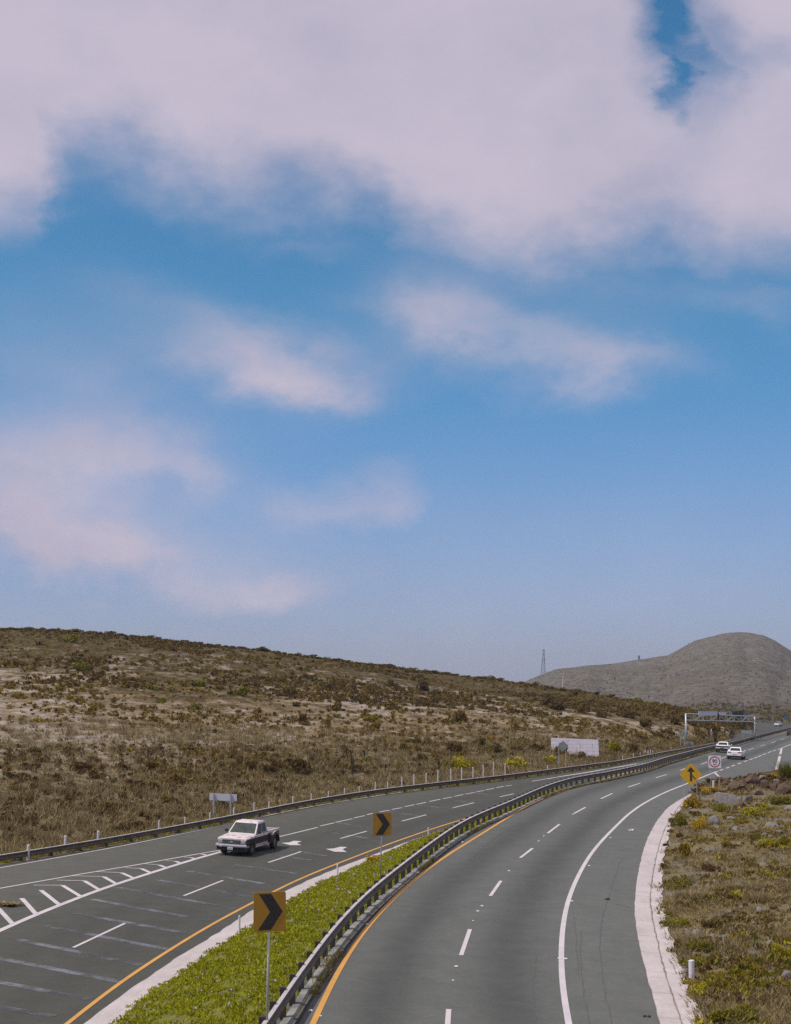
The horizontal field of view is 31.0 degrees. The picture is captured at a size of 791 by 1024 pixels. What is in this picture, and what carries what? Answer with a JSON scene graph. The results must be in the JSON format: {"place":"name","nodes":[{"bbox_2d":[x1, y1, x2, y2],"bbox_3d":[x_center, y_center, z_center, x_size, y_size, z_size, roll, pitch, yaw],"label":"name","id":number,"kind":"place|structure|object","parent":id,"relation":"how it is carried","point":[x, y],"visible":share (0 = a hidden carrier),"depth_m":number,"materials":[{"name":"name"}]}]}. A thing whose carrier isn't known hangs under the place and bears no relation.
{"place":"outdoors","nodes":[
{"label":"outdoors","id":0,"kind":"place"},
{"bbox_2d":[0,629,753,863],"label":"hillside","id":1,"kind":"structure","parent":0,"point":[227,702],"depth_m":210.71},
{"bbox_2d":[19,762,40,769],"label":"shrub","id":2,"kind":"object","parent":1,"relation":"on","point":[26,764],"visible":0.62,"depth_m":122.06,"materials":[{"name":"brown plant"}]},
{"bbox_2d":[72,660,89,671],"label":"shrub","id":3,"kind":"object","parent":1,"relation":"on","point":[83,666],"visible":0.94,"depth_m":229.79,"materials":[{"name":"green plant"}]},
{"bbox_2d":[70,760,92,769],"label":"shrub","id":4,"kind":"object","parent":1,"relation":"on","point":[81,766],"visible":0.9,"depth_m":124.68,"materials":[{"name":"brown plant"}]},
{"bbox_2d":[100,801,116,810],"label":"shrub","id":5,"kind":"object","parent":1,"relation":"on","point":[108,804],"visible":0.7,"depth_m":102.89,"materials":[{"name":"brown plant"}]},
{"bbox_2d":[111,825,130,832],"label":"shrub","id":6,"kind":"object","parent":1,"relation":"on","point":[122,827],"visible":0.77,"depth_m":94.36,"materials":[{"name":"brown plant"}]},
{"bbox_2d":[145,757,169,768],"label":"shrub","id":7,"kind":"object","parent":1,"relation":"on","point":[152,764],"visible":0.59,"depth_m":128.75,"materials":[{"name":"brown plant"}]},
{"bbox_2d":[169,774,186,784],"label":"shrub","id":8,"kind":"object","parent":1,"relation":"on","point":[174,777],"visible":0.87,"depth_m":121.65,"materials":[{"name":"brown plant"}]},
{"bbox_2d":[191,679,205,686],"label":"shrub","id":9,"kind":"object","parent":1,"relation":"on","point":[197,683],"visible":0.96,"depth_m":228.06,"materials":[{"name":"green plant"}]},
{"bbox_2d":[210,793,236,814],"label":"direction sign","id":10,"kind":"object","parent":1,"relation":"on","point":[223,797],"visible":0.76,"depth_m":104.19,"materials":[{"name":"metal"}]},
{"bbox_2d":[234,686,248,695],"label":"shrub","id":11,"kind":"object","parent":1,"relation":"on","point":[243,691],"visible":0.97,"depth_m":219.80,"materials":[{"name":"green plant"}]},
{"bbox_2d":[228,759,257,770],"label":"shrub","id":12,"kind":"object","parent":1,"relation":"on","point":[251,763],"visible":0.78,"depth_m":134.31,"materials":[{"name":"brown plant"}]},
{"bbox_2d":[256,764,280,772],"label":"shrub","id":13,"kind":"object","parent":1,"relation":"on","point":[271,768],"visible":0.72,"depth_m":133.54,"materials":[{"name":"brown plant"}]},
{"bbox_2d":[270,759,283,770],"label":"shrub","id":14,"kind":"object","parent":1,"relation":"on","point":[274,763],"visible":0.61,"depth_m":135.70,"materials":[{"name":"brown plant"}]},
{"bbox_2d":[292,713,307,721],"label":"shrub","id":15,"kind":"object","parent":1,"relation":"on","point":[302,717],"visible":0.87,"depth_m":190.29,"materials":[{"name":"green plant"}]},
{"bbox_2d":[289,758,311,769],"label":"shrub","id":16,"kind":"object","parent":1,"relation":"on","point":[299,763],"visible":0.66,"depth_m":136.79,"materials":[{"name":"brown plant"}]},
{"bbox_2d":[291,766,311,773],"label":"shrub","id":17,"kind":"object","parent":1,"relation":"on","point":[298,769],"visible":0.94,"depth_m":135.08,"materials":[{"name":"brown plant"}]},
{"bbox_2d":[325,701,341,710],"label":"shrub","id":18,"kind":"object","parent":1,"relation":"on","point":[337,705],"visible":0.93,"depth_m":211.34,"materials":[{"name":"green plant"}]},
{"bbox_2d":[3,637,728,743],"bbox_3d":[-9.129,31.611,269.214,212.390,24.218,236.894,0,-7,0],"label":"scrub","id":19,"kind":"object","parent":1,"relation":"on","point":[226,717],"visible":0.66,"depth_m":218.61,"materials":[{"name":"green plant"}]},
{"bbox_2d":[356,692,375,701],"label":"shrub","id":20,"kind":"object","parent":1,"relation":"on","point":[361,696],"visible":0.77,"depth_m":237.22,"materials":[{"name":"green plant"}]},
{"bbox_2d":[362,721,380,730],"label":"shrub","id":21,"kind":"object","parent":1,"relation":"on","point":[376,724],"visible":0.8,"depth_m":189.35,"materials":[{"name":"green plant"}]},
{"bbox_2d":[0,730,751,862],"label":"verge grass","id":22,"kind":"structure","parent":1,"relation":"on","point":[114,843],"depth_m":103.10,"materials":[{"name":"brown plant"}]},
{"bbox_2d":[0,728,752,843],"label":"scrub","id":23,"kind":"object","parent":1,"relation":"on","point":[69,798],"visible":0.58,"depth_m":126.53,"materials":[{"name":"brown plant"}]},
{"bbox_2d":[0,715,753,854],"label":"dry grass","id":24,"kind":"structure","parent":1,"relation":"on","point":[100,826],"depth_m":134.09,"materials":[{"name":"plant"}]},
{"bbox_2d":[0,627,753,788],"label":"scrub","id":25,"kind":"object","parent":1,"relation":"on","point":[618,730],"visible":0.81,"depth_m":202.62,"materials":[{"name":"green plant"}]},
{"bbox_2d":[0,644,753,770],"bbox_3d":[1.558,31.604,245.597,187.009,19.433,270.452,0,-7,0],"label":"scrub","id":26,"kind":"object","parent":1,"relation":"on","point":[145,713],"visible":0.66,"depth_m":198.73,"materials":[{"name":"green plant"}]},
{"bbox_2d":[382,699,401,709],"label":"shrub","id":27,"kind":"object","parent":1,"relation":"on","point":[390,704],"visible":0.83,"depth_m":225.50,"materials":[{"name":"green plant"}]},
{"bbox_2d":[415,680,428,690],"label":"shrub","id":28,"kind":"object","parent":1,"relation":"on","point":[423,686],"visible":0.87,"depth_m":276.74,"materials":[{"name":"brown plant"}]},
{"bbox_2d":[446,741,462,751],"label":"shrub","id":29,"kind":"object","parent":1,"relation":"on","point":[452,746],"visible":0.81,"depth_m":161.60,"materials":[{"name":"brown plant"}]},
{"bbox_2d":[447,709,467,722],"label":"shrub","id":30,"kind":"object","parent":1,"relation":"on","point":[458,715],"visible":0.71,"depth_m":207.68,"materials":[{"name":"green plant"}]},
{"bbox_2d":[452,755,476,768],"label":"shrub","id":31,"kind":"object","parent":1,"relation":"on","point":[460,762],"visible":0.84,"depth_m":147.38,"materials":[{"name":"yellow plant"}]},
{"bbox_2d":[504,756,526,768],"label":"shrub","id":32,"kind":"object","parent":1,"relation":"on","point":[513,762],"visible":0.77,"depth_m":152.18,"materials":[{"name":"yellow plant"}]},
{"bbox_2d":[529,744,546,750],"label":"shrub","id":33,"kind":"object","parent":1,"relation":"on","point":[537,747],"visible":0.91,"depth_m":174.71,"materials":[{"name":"brown plant"}]},
{"bbox_2d":[539,695,552,705],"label":"shrub","id":34,"kind":"object","parent":1,"relation":"on","point":[547,699],"visible":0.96,"depth_m":286.65,"materials":[{"name":"brown plant"}]},
{"bbox_2d":[546,702,566,709],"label":"shrub","id":35,"kind":"object","parent":1,"relation":"on","point":[558,705],"visible":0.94,"depth_m":275.20,"materials":[{"name":"brown plant"}]},
{"bbox_2d":[558,741,567,765],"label":"diamond sign","id":36,"kind":"object","parent":1,"relation":"on","point":[562,745],"visible":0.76,"depth_m":155.45,"materials":[{"name":"metal"}]},
{"bbox_2d":[551,738,598,757],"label":"billboard","id":37,"kind":"object","parent":1,"relation":"on","point":[588,747],"visible":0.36,"depth_m":175.91,"materials":[{"name":"white metal"}]},
{"bbox_2d":[577,704,590,713],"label":"shrub","id":38,"kind":"object","parent":1,"relation":"on","point":[583,708],"visible":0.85,"depth_m":272.04,"materials":[{"name":"green plant"}]},
{"bbox_2d":[608,739,620,750],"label":"shrub","id":39,"kind":"object","parent":1,"relation":"on","point":[614,745],"visible":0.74,"depth_m":190.06,"materials":[{"name":"yellow plant"}]},
{"bbox_2d":[622,710,634,718],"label":"shrub","id":40,"kind":"object","parent":1,"relation":"on","point":[630,714],"visible":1,"depth_m":272.85,"materials":[{"name":"green plant"}]},
{"bbox_2d":[639,717,651,727],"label":"shrub","id":41,"kind":"object","parent":1,"relation":"on","point":[648,722],"visible":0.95,"depth_m":258.87,"materials":[{"name":"green plant"}]},
{"bbox_2d":[645,706,660,714],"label":"shrub","id":42,"kind":"object","parent":1,"relation":"on","point":[655,710],"visible":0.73,"depth_m":294.70,"materials":[{"name":"green plant"}]},
{"bbox_2d":[669,715,681,725],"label":"shrub","id":43,"kind":"object","parent":1,"relation":"on","point":[675,720],"visible":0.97,"depth_m":280.76,"materials":[{"name":"green plant"}]},
{"bbox_2d":[692,727,706,737],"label":"shrub","id":44,"kind":"object","parent":1,"relation":"on","point":[699,731],"visible":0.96,"depth_m":266.28,"materials":[{"name":"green plant"}]},
{"bbox_2d":[707,722,720,731],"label":"shrub","id":45,"kind":"object","parent":1,"relation":"on","point":[713,726],"visible":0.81,"depth_m":293.43,"materials":[{"name":"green plant"}]},
{"bbox_2d":[0,722,790,1023],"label":"highway carriageway","id":46,"kind":"structure","parent":0,"point":[86,935],"depth_m":73.70,"materials":[{"name":"grey asphalt"}]},
{"bbox_2d":[0,900,23,905],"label":"shrub","id":47,"kind":"object","parent":46,"relation":"on","point":[6,903],"visible":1,"depth_m":66.78,"materials":[{"name":"plant"}]},
{"bbox_2d":[216,819,279,854],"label":"pickup truck","id":48,"kind":"object","parent":46,"relation":"on","point":[248,836],"visible":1,"depth_m":87.84,"materials":[{"name":"white metal"}]},
{"bbox_2d":[0,738,730,860],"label":"guardrail","id":49,"kind":"object","parent":46,"relation":"on","point":[50,850],"visible":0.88,"depth_m":108.55,"materials":[{"name":"grey metal"}]},
{"bbox_2d":[0,0,790,681],"label":"sky","id":50,"kind":"structure","parent":0,"point":[453,336],"materials":[{"name":"blue"}]},
{"bbox_2d":[124,732,782,1023],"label":"median ground","id":51,"kind":"structure","parent":0,"point":[171,1017],"depth_m":46.34,"materials":[{"name":"green plant"}]},
{"bbox_2d":[84,839,414,1023],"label":"concrete gutter","id":52,"kind":"object","parent":51,"relation":"on","point":[117,1007],"visible":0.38,"depth_m":55.64,"materials":[{"name":"grey concrete"}]},
{"bbox_2d":[253,891,285,1019],"bbox_3d":[-3.158,11.618,35.574,0.817,4.198,0.090,2,-7,-15],"label":"chevron sign","id":53,"kind":"object","parent":51,"relation":"on","point":[269,913],"visible":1,"depth_m":35.71,"materials":[{"name":"metal"}]},
{"bbox_2d":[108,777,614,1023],"bbox_3d":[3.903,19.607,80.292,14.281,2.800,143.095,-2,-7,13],"label":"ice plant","id":54,"kind":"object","parent":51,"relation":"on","point":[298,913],"visible":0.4,"depth_m":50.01,"materials":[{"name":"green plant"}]},
{"bbox_2d":[118,776,617,1023],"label":"ice plant flower","id":55,"kind":"object","parent":54,"relation":"on","point":[354,887],"visible":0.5,"depth_m":57.25,"materials":[{"name":"green plant"}]},
{"bbox_2d":[373,812,391,876],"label":"chevron sign","id":56,"kind":"object","parent":51,"relation":"on","point":[382,824],"visible":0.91,"depth_m":67.06,"materials":[{"name":"metal"}]},
{"bbox_2d":[305,749,715,996],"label":"verge grass","id":57,"kind":"structure","parent":51,"relation":"on","point":[332,960],"depth_m":69.49,"materials":[{"name":"green plant"}]},
{"bbox_2d":[259,727,790,1023],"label":"guardrail","id":58,"kind":"object","parent":51,"relation":"on","point":[287,996],"visible":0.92,"depth_m":64.51,"materials":[{"name":"silver metal"}]},
{"bbox_2d":[685,711,755,741],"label":"sign gantry","id":59,"kind":"object","parent":51,"relation":"on","point":[737,716],"visible":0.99,"depth_m":257.12,"materials":[{"name":"metal"}]},
{"bbox_2d":[276,732,790,1023],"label":"highway road","id":60,"kind":"structure","parent":0,"point":[418,938],"depth_m":53.97,"materials":[{"name":"grey asphalt"}]},
{"bbox_2d":[280,731,785,1023],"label":"kerb","id":61,"kind":"structure","parent":60,"relation":"on","point":[291,1014],"depth_m":54.95,"materials":[{"name":"stone"}]},
{"bbox_2d":[295,731,786,1023],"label":"gutter seam","id":62,"kind":"object","parent":60,"relation":"on","point":[344,950],"visible":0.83,"depth_m":53.44,"materials":[{"name":"grey concrete"}]},
{"bbox_2d":[716,741,731,751],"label":"white car","id":63,"kind":"object","parent":60,"relation":"on","point":[723,746],"visible":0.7,"depth_m":198.64,"materials":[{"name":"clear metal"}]},
{"bbox_2d":[727,747,745,759],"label":"white car","id":64,"kind":"object","parent":60,"relation":"on","point":[735,752],"visible":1,"depth_m":175.39,"materials":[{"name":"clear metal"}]},
{"bbox_2d":[525,632,790,721],"bbox_3d":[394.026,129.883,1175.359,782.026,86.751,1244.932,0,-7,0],"label":"mountain","id":65,"kind":"structure","parent":0,"point":[758,654],"depth_m":1144.29,"materials":[{"name":"grey stone"}]},
{"bbox_2d":[530,634,790,721],"bbox_3d":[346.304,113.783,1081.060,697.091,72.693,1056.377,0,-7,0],"label":"scrub","id":66,"kind":"object","parent":65,"relation":"on","point":[742,704],"visible":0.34,"depth_m":1031.11,"materials":[{"name":"green plant"}]},
{"bbox_2d":[647,769,790,1023],"bbox_3d":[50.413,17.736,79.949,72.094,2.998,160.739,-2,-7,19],"label":"roadside bank","id":67,"kind":"structure","parent":0,"point":[682,871],"depth_m":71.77,"materials":[{"name":"plant"}]},
{"bbox_2d":[635,794,702,1023],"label":"concrete gutter","id":68,"kind":"object","parent":67,"relation":"on","point":[664,979],"visible":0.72,"depth_m":52.23,"materials":[{"name":"grey concrete"}]},
{"bbox_2d":[659,917,690,928],"bbox_3d":[10.738,15.619,54.269,1.267,0.402,1.465,4,-4,-39],"label":"shrub","id":69,"kind":"object","parent":67,"relation":"on","point":[680,922],"visible":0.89,"depth_m":54.15,"materials":[{"name":"green plant"}]},
{"bbox_2d":[668,814,687,825],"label":"shrub","id":70,"kind":"object","parent":67,"relation":"on","point":[680,820],"visible":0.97,"depth_m":90.45,"materials":[{"name":"green plant"}]},
{"bbox_2d":[669,878,693,888],"bbox_3d":[12.770,16.649,63.793,1.038,0.571,1.145,3,-8,-25],"label":"shrub","id":71,"kind":"object","parent":67,"relation":"on","point":[679,883],"visible":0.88,"depth_m":63.73,"materials":[{"name":"green plant"}]},
{"bbox_2d":[678,841,691,858],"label":"shrub","id":72,"kind":"object","parent":67,"relation":"on","point":[684,849],"visible":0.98,"depth_m":73.73,"materials":[{"name":"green plant"}]},
{"bbox_2d":[655,780,725,1021],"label":"weeds","id":73,"kind":"object","parent":67,"relation":"on","point":[665,891],"visible":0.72,"depth_m":61.42,"materials":[{"name":"green plant"}]},
{"bbox_2d":[680,764,701,802],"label":"merge sign","id":74,"kind":"object","parent":67,"relation":"on","point":[690,774],"visible":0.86,"depth_m":102.50,"materials":[{"name":"metal"}]},
{"bbox_2d":[688,960,694,978],"bbox_3d":[9.356,14.495,45.094,0.198,0.672,0.198,0,-7,0],"label":"delineator post","id":75,"kind":"object","parent":67,"relation":"on","point":[691,967],"visible":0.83,"depth_m":45.03,"materials":[{"name":"white paint"}]},
{"bbox_2d":[667,888,716,898],"bbox_3d":[12.657,16.353,61.099,2.079,0.358,2.090,-5,-9,38],"label":"grass clump","id":76,"kind":"object","parent":67,"relation":"on","point":[693,894],"visible":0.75,"depth_m":60.94,"materials":[{"name":"plant"}]},
{"bbox_2d":[683,796,701,809],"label":"shrub","id":77,"kind":"object","parent":67,"relation":"on","point":[691,801],"visible":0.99,"depth_m":100.64,"materials":[{"name":"yellow plant"}]},
{"bbox_2d":[682,957,708,967],"bbox_3d":[9.943,14.799,46.905,1.126,0.326,0.837,3,-7,3],"label":"shrub","id":78,"kind":"object","parent":67,"relation":"on","point":[698,961],"visible":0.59,"depth_m":46.75,"materials":[{"name":"green plant"}]},
{"bbox_2d":[689,981,707,995],"bbox_3d":[9.146,14.337,42.763,0.710,0.498,0.630,8,-12,-44],"label":"shrub","id":79,"kind":"object","parent":67,"relation":"on","point":[700,987],"visible":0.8,"depth_m":42.75,"materials":[{"name":"yellow plant"}]},
{"bbox_2d":[684,939,713,952],"bbox_3d":[10.542,15.037,49.466,1.238,0.489,1.006,-6,-9,43],"label":"shrub","id":80,"kind":"object","parent":67,"relation":"on","point":[704,944],"visible":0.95,"depth_m":49.29,"materials":[{"name":"green plant"}]},
{"bbox_2d":[691,816,707,829],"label":"shrub","id":81,"kind":"object","parent":67,"relation":"on","point":[699,823],"visible":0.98,"depth_m":88.64,"materials":[{"name":"yellow plant"}]},
{"bbox_2d":[697,864,714,871],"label":"shrub","id":82,"kind":"object","parent":67,"relation":"on","point":[710,867],"visible":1,"depth_m":68.68,"materials":[{"name":"brown plant"}]},
{"bbox_2d":[699,918,722,927],"bbox_3d":[11.925,15.423,53.525,1.026,0.438,0.683,3,-7,-24],"label":"shrub","id":83,"kind":"object","parent":67,"relation":"on","point":[710,923],"visible":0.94,"depth_m":53.39,"materials":[{"name":"brown plant"}]},
{"bbox_2d":[708,755,720,786],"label":"speed limit sign","id":84,"kind":"object","parent":67,"relation":"on","point":[714,761],"visible":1,"depth_m":112.57,"materials":[{"name":"metal"}]},
{"bbox_2d":[711,803,729,811],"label":"shrub","id":85,"kind":"object","parent":67,"relation":"on","point":[720,807],"visible":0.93,"depth_m":98.03,"materials":[{"name":"green plant"}]},
{"bbox_2d":[659,780,790,1023],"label":"weeds","id":86,"kind":"object","parent":67,"relation":"on","point":[722,982],"visible":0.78,"depth_m":47.20,"materials":[{"name":"green plant"}]},
{"bbox_2d":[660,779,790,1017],"bbox_3d":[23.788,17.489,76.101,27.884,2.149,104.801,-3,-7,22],"label":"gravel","id":87,"kind":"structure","parent":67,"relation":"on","point":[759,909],"depth_m":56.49,"materials":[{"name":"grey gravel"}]},
{"bbox_2d":[714,792,738,804],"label":"rock","id":88,"kind":"object","parent":67,"relation":"on","point":[724,798],"visible":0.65,"depth_m":101.75,"materials":[{"name":"grey stone"}]},
{"bbox_2d":[707,1003,756,1023],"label":"shrub","id":89,"kind":"object","parent":67,"relation":"on","point":[717,1015],"visible":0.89,"depth_m":38.80,"materials":[{"name":"green plant"}]},
{"bbox_2d":[728,783,744,790],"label":"rock","id":90,"kind":"object","parent":67,"relation":"on","point":[734,786],"visible":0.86,"depth_m":110.23,"materials":[{"name":"brown stone"}]},
{"bbox_2d":[724,883,751,889],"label":"grass clump","id":91,"kind":"object","parent":67,"relation":"on","point":[736,886],"visible":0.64,"depth_m":63.24,"materials":[{"name":"plant"}]},
{"bbox_2d":[687,771,790,795],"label":"dead brush","id":92,"kind":"object","parent":67,"relation":"on","point":[783,779],"visible":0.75,"depth_m":112.46,"materials":[{"name":"brown plant"}]},
{"bbox_2d":[690,773,790,795],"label":"rubble","id":93,"kind":"object","parent":67,"relation":"on","point":[743,782],"visible":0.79,"depth_m":112.27,"materials":[{"name":"stone"}]},
{"bbox_2d":[745,774,760,783],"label":"rock","id":94,"kind":"object","parent":67,"relation":"on","point":[752,778],"visible":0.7,"depth_m":111.70,"materials":[{"name":"brown stone"}]},
{"bbox_2d":[740,806,769,815],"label":"shrub","id":95,"kind":"object","parent":67,"relation":"on","point":[752,811],"visible":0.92,"depth_m":94.25,"materials":[{"name":"yellow plant"}]},
{"bbox_2d":[741,892,777,901],"bbox_3d":[15.272,16.107,59.674,1.760,0.301,1.626,4,-8,-27],"label":"grass clump","id":96,"kind":"object","parent":67,"relation":"on","point":[761,896],"visible":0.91,"depth_m":59.55,"materials":[{"name":"plant"}]},
{"bbox_2d":[760,779,770,788],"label":"rock","id":97,"kind":"object","parent":67,"relation":"on","point":[765,783],"visible":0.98,"depth_m":109.77,"materials":[{"name":"brown stone"}]},
{"bbox_2d":[760,838,779,845],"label":"shrub","id":98,"kind":"object","parent":67,"relation":"on","point":[771,841],"visible":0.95,"depth_m":77.50,"materials":[{"name":"yellow plant"}]},
{"bbox_2d":[767,759,790,777],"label":"grass clump","id":99,"kind":"object","parent":67,"relation":"on","point":[786,770],"visible":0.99,"depth_m":112.42,"materials":[{"name":"green plant"}]},
{"bbox_2d":[769,795,790,804],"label":"shrub","id":100,"kind":"object","parent":67,"relation":"on","point":[780,800],"visible":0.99,"depth_m":101.31,"materials":[{"name":"green plant"}]},
{"bbox_2d":[771,942,790,957],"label":"shrub","id":101,"kind":"object","parent":67,"relation":"on","point":[777,947],"visible":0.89,"depth_m":47.72,"materials":[{"name":"yellow plant"}]},
{"bbox_2d":[774,782,790,794],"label":"rock","id":102,"kind":"object","parent":67,"relation":"on","point":[784,788],"visible":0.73,"depth_m":107.30,"materials":[{"name":"brown stone"}]},
{"bbox_3d":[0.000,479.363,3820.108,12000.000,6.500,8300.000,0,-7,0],"label":"ground","id":103,"kind":"structure","parent":0,"visible":0},
{"bbox_2d":[678,702,790,721],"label":"scrub","id":104,"kind":"object","parent":103,"relation":"on","point":[724,705],"visible":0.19,"depth_m":703.94,"materials":[{"name":"brown plant"}]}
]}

